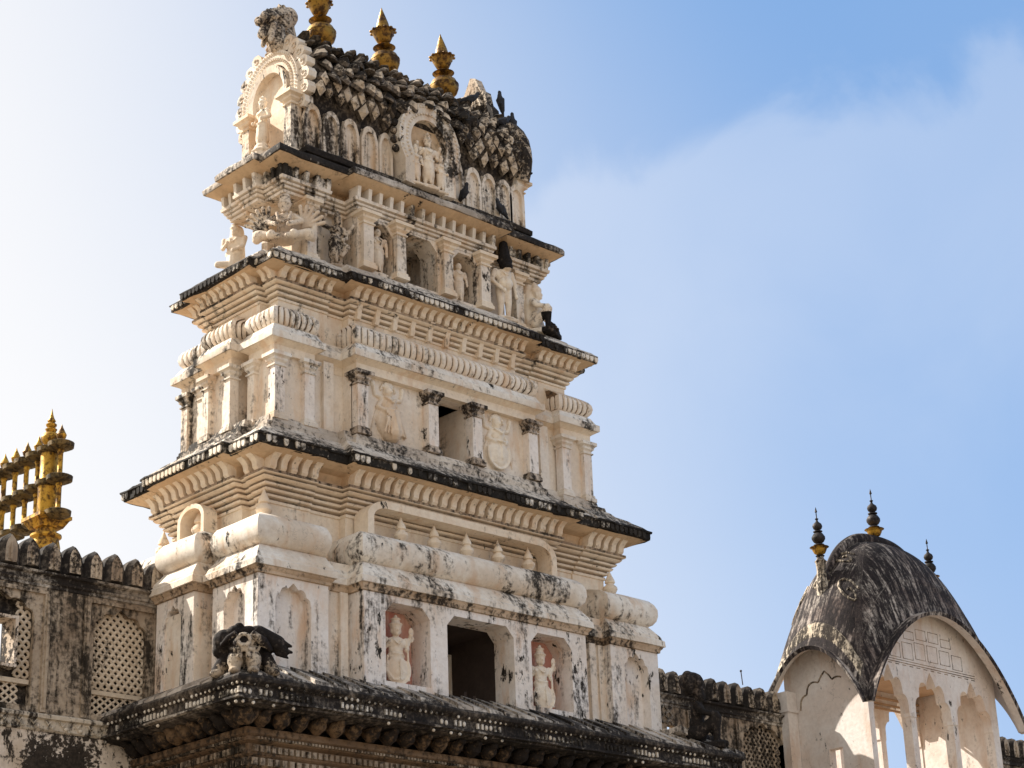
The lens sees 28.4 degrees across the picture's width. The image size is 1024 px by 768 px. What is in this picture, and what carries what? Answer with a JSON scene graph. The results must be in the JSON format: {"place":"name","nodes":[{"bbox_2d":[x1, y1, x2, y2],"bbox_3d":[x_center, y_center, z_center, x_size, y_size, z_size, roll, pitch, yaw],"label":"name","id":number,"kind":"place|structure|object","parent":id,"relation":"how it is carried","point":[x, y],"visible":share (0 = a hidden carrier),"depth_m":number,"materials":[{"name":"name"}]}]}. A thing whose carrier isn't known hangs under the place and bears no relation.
{"place":"outdoors","nodes":[
{"label":"outdoors","id":0,"kind":"place"},
{"bbox_2d":[99,0,745,767],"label":"temple tower","id":1,"kind":"structure","parent":0,"point":[351,470],"depth_m":38.86,"materials":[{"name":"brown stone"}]},
{"bbox_2d":[214,224,247,268],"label":"statue","id":2,"kind":"object","parent":1,"relation":"on","point":[234,244],"visible":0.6,"depth_m":40.86,"materials":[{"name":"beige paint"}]},
{"bbox_2d":[209,623,292,677],"bbox_3d":[-4.327,4.405,33.342,1.123,0.944,0.922,17,-29,-40],"label":"guardian statue","id":3,"kind":"object","parent":1,"relation":"on","point":[236,647],"visible":0.94,"depth_m":33.15,"materials":[{"name":"black stone"}]},
{"bbox_2d":[251,96,271,153],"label":"statue","id":4,"kind":"object","parent":1,"relation":"on","point":[260,122],"visible":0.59,"depth_m":41.06,"materials":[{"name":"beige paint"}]},
{"bbox_2d":[254,7,297,53],"bbox_3d":[-4.878,-7.375,41.973,1.043,1.211,0.499,17,-29,-40],"label":"statue","id":5,"kind":"object","parent":1,"relation":"on","point":[272,23],"visible":1,"depth_m":41.73,"materials":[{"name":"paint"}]},
{"bbox_2d":[244,193,325,246],"bbox_3d":[-4.461,-3.318,39.703,1.621,1.255,0.612,-3,-22,1],"label":"statue","id":6,"kind":"object","parent":1,"relation":"on","point":[286,234],"visible":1,"depth_m":39.62,"materials":[{"name":"beige stone"}]},
{"bbox_2d":[320,211,354,266],"bbox_3d":[-3.489,-2.873,40.443,0.707,1.293,0.322,3,-22,-12],"label":"statue","id":7,"kind":"object","parent":1,"relation":"on","point":[339,248],"visible":0.91,"depth_m":40.34,"materials":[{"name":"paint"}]},
{"bbox_2d":[374,229,387,276],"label":"statue","id":8,"kind":"object","parent":1,"relation":"on","point":[379,245],"visible":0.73,"depth_m":41.05,"materials":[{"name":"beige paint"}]},
{"bbox_2d":[386,615,413,683],"bbox_3d":[-2.089,4.848,36.660,0.710,1.387,0.364,17,-29,-40],"label":"statue","id":9,"kind":"object","parent":1,"relation":"on","point":[398,668],"visible":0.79,"depth_m":36.56,"materials":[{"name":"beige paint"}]},
{"bbox_2d":[413,144,423,187],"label":"statue","id":10,"kind":"object","parent":1,"relation":"on","point":[418,161],"visible":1,"depth_m":42.06,"materials":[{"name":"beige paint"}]},
{"bbox_2d":[415,132,441,193],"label":"statue","id":11,"kind":"object","parent":1,"relation":"on","point":[427,153],"visible":1,"depth_m":42.31,"materials":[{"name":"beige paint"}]},
{"bbox_2d":[434,155,448,195],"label":"statue","id":12,"kind":"object","parent":1,"relation":"on","point":[440,176],"visible":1,"depth_m":42.48,"materials":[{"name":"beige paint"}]},
{"bbox_2d":[453,263,467,300],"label":"statue","id":13,"kind":"object","parent":1,"relation":"on","point":[459,275],"visible":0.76,"depth_m":42.48,"materials":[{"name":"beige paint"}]},
{"bbox_2d":[458,182,468,201],"bbox_3d":[-1.026,-4.045,43.060,0.201,0.315,0.560,3,-22,-12],"label":"pigeon","id":14,"kind":"object","parent":1,"relation":"on","point":[464,193],"visible":0.99,"depth_m":42.92,"materials":[{"name":"grey stone"}]},
{"bbox_2d":[459,92,480,104],"bbox_3d":[-0.965,-6.328,44.807,0.578,0.316,0.201,-1,-22,-2],"label":"pigeon","id":15,"kind":"object","parent":1,"relation":"on","point":[472,97],"visible":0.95,"depth_m":44.73,"materials":[{"name":"grey stone"}]},
{"bbox_2d":[496,91,504,116],"bbox_3d":[-0.233,-6.345,45.826,0.292,0.553,0.218,17,-29,-40],"label":"pigeon","id":16,"kind":"object","parent":1,"relation":"on","point":[500,100],"visible":0.98,"depth_m":45.76,"materials":[{"name":"grey stone"}]},
{"bbox_2d":[495,198,508,219],"bbox_3d":[-0.229,-3.778,43.762,0.201,0.315,0.560,-8,-22,14],"label":"pigeon","id":17,"kind":"object","parent":1,"relation":"on","point":[500,208],"visible":1,"depth_m":43.62,"materials":[{"name":"grey stone"}]},
{"bbox_2d":[490,241,518,322],"bbox_3d":[-0.185,-2.191,43.213,0.728,1.924,0.453,17,-29,-40],"label":"statue","id":18,"kind":"object","parent":1,"relation":"on","point":[505,282],"visible":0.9,"depth_m":43.09,"materials":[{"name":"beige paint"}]},
{"bbox_2d":[498,115,510,124],"bbox_3d":[-0.245,-5.863,44.880,0.575,0.316,0.204,17,-29,-40],"label":"pigeon","id":19,"kind":"object","parent":1,"relation":"on","point":[503,120],"visible":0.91,"depth_m":44.85,"materials":[{"name":"grey stone"}]},
{"bbox_2d":[509,112,516,124],"bbox_3d":[0.006,-5.808,45.522,0.199,0.515,0.385,1,-22,-9],"label":"pigeon","id":20,"kind":"object","parent":1,"relation":"on","point":[512,120],"visible":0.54,"depth_m":45.42,"materials":[{"name":"grey stone"}]},
{"bbox_2d":[523,282,561,339],"bbox_3d":[0.602,-1.601,43.975,0.846,1.335,0.754,-5,-22,8],"label":"statue","id":21,"kind":"object","parent":1,"relation":"on","point":[537,312],"visible":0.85,"depth_m":43.69,"materials":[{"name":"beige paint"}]},
{"bbox_2d":[532,645,555,708],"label":"statue","id":22,"kind":"object","parent":1,"relation":"on","point":[543,694],"visible":0.84,"depth_m":38.90,"materials":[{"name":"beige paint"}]},
{"bbox_2d":[679,671,728,748],"bbox_3d":[3.846,6.601,40.814,0.908,1.630,0.976,-2,-21,0],"label":"statue","id":23,"kind":"object","parent":1,"relation":"on","point":[700,728],"visible":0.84,"depth_m":40.45,"materials":[{"name":"black stone"}]},
{"bbox_2d":[0,0,1023,767],"label":"sky","id":24,"kind":"structure","parent":0,"point":[790,233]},
{"bbox_2d":[769,490,1023,767],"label":"pavilion","id":25,"kind":"structure","parent":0,"point":[881,628],"depth_m":48.73,"materials":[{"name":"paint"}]},
{"label":"ground","id":26,"kind":"structure","parent":0,"visible":0},
{"bbox_2d":[0,409,74,548],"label":"temple flagstaff","id":27,"kind":"object","parent":26,"relation":"on","point":[45,521],"visible":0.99,"depth_m":47.05,"materials":[{"name":"yellow metal"}]},
{"bbox_2d":[0,533,162,767],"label":"parapet wall","id":28,"kind":"structure","parent":26,"relation":"on","point":[78,647],"depth_m":35.20,"materials":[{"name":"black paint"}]},
{"bbox_2d":[0,613,18,669],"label":"window frame","id":29,"kind":"structure","parent":28,"relation":"in","point":[10,623],"depth_m":34.68,"materials":[{"name":"beige stone"}]},
{"bbox_2d":[658,668,784,767],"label":"parapet wall","id":30,"kind":"structure","parent":26,"relation":"on","point":[751,724],"depth_m":47.10,"materials":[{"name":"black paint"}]},
{"bbox_2d":[1000,736,1023,767],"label":"parapet wall","id":31,"kind":"structure","parent":26,"relation":"on","point":[1012,750],"depth_m":54.36,"materials":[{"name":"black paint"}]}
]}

